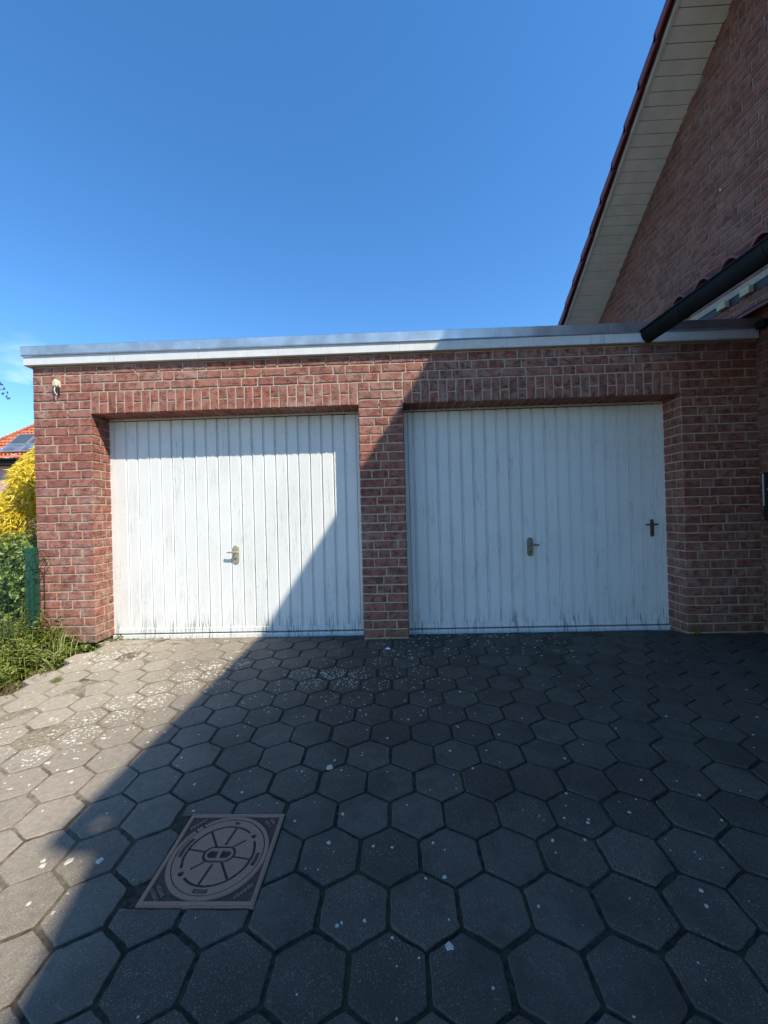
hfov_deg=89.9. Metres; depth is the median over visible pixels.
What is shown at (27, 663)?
weed plant
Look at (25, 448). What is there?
roof window
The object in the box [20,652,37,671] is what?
weed plant
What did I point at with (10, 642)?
weed plant
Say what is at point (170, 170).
sky
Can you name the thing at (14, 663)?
weed plant
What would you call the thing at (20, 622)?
weed plant
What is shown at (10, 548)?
leafy shrub
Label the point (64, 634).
weed plant
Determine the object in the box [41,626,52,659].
weed plant
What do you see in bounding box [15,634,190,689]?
ground cover
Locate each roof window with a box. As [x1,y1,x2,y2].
[0,444,24,452]
[19,444,34,451]
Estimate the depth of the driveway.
1.60 m
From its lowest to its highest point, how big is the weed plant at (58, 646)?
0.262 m
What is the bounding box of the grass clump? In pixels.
[0,629,77,669]
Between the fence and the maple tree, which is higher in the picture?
the maple tree
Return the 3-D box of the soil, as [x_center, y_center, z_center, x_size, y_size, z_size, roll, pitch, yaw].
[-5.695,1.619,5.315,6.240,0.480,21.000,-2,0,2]
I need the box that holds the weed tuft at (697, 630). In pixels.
[693,626,702,635]
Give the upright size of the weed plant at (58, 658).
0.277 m
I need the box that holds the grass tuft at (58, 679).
[50,677,63,682]
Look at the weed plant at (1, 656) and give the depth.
3.25 m
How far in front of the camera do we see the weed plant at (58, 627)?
3.64 m
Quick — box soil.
[0,624,87,695]
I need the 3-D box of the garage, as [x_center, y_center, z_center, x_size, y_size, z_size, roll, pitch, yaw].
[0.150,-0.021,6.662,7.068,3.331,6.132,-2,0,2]
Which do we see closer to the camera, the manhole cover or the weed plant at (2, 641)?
the manhole cover
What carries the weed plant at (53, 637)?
on the soil
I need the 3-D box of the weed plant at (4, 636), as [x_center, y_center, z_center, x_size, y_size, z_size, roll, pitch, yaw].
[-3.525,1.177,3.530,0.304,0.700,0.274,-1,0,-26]
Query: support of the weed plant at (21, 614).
on the soil
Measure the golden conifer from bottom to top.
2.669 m
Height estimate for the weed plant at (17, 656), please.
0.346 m
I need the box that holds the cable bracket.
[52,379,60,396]
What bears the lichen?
on the driveway
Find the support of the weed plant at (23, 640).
on the soil
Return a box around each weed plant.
[0,597,34,658]
[0,606,23,661]
[0,615,33,670]
[0,618,18,668]
[0,644,6,677]
[0,644,13,691]
[0,662,18,692]
[1,591,29,651]
[2,617,27,676]
[3,619,41,668]
[4,659,29,682]
[5,619,39,667]
[8,640,28,676]
[11,633,47,680]
[11,659,26,682]
[14,609,45,664]
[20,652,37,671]
[28,613,62,662]
[33,650,46,669]
[41,624,57,654]
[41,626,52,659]
[41,642,71,670]
[44,629,66,650]
[48,626,78,661]
[48,640,76,652]
[57,633,75,656]
[64,641,87,653]
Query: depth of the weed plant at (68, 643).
3.71 m
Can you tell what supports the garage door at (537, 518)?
in the garage
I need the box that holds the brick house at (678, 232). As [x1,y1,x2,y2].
[558,0,767,632]
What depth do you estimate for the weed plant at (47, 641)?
3.72 m
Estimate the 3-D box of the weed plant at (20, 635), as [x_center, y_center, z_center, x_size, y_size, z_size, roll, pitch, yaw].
[-3.292,1.198,3.592,0.258,0.619,0.277,6,-1,23]
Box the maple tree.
[0,382,9,399]
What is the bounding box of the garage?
[20,317,764,652]
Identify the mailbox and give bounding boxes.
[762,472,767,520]
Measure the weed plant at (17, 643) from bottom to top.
0.558 m
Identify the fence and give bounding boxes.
[0,548,51,663]
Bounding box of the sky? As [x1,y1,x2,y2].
[0,0,665,454]
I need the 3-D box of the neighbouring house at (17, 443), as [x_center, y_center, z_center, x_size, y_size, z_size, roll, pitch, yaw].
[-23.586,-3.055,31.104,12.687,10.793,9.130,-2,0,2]
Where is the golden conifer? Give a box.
[0,443,36,625]
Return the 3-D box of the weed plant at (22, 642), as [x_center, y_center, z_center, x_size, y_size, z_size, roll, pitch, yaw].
[-3.286,1.246,3.497,0.229,0.516,0.281,-5,-1,3]
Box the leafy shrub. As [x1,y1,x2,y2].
[0,530,36,630]
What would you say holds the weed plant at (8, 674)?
on the soil
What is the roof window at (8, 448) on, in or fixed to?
in the neighbouring house at (17, 443)
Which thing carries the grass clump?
on the soil
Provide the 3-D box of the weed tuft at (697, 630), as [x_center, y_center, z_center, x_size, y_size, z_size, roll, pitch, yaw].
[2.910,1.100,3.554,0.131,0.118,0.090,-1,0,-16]
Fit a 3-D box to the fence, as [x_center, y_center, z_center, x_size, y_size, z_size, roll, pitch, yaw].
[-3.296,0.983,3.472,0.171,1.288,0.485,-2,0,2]
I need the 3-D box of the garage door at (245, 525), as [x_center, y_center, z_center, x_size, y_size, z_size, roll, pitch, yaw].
[-1.514,0.146,3.940,2.645,2.330,0.113,-2,0,2]
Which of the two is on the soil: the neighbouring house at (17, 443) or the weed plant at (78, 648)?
the weed plant at (78, 648)
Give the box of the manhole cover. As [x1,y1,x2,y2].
[135,814,284,909]
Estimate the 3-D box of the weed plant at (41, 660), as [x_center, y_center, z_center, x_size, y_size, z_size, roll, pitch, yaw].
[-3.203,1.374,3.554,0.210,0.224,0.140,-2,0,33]
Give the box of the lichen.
[0,634,757,1020]
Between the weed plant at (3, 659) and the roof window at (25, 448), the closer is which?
the weed plant at (3, 659)
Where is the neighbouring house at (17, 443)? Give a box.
[0,424,36,534]
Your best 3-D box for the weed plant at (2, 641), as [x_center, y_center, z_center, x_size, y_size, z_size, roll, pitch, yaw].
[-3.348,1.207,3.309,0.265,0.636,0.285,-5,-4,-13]
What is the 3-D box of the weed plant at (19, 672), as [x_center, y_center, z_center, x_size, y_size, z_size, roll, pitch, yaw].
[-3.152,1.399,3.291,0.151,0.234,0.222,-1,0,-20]
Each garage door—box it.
[109,411,363,640]
[403,401,669,634]
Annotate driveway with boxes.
[0,630,767,1023]
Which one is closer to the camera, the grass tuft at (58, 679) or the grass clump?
the grass tuft at (58, 679)

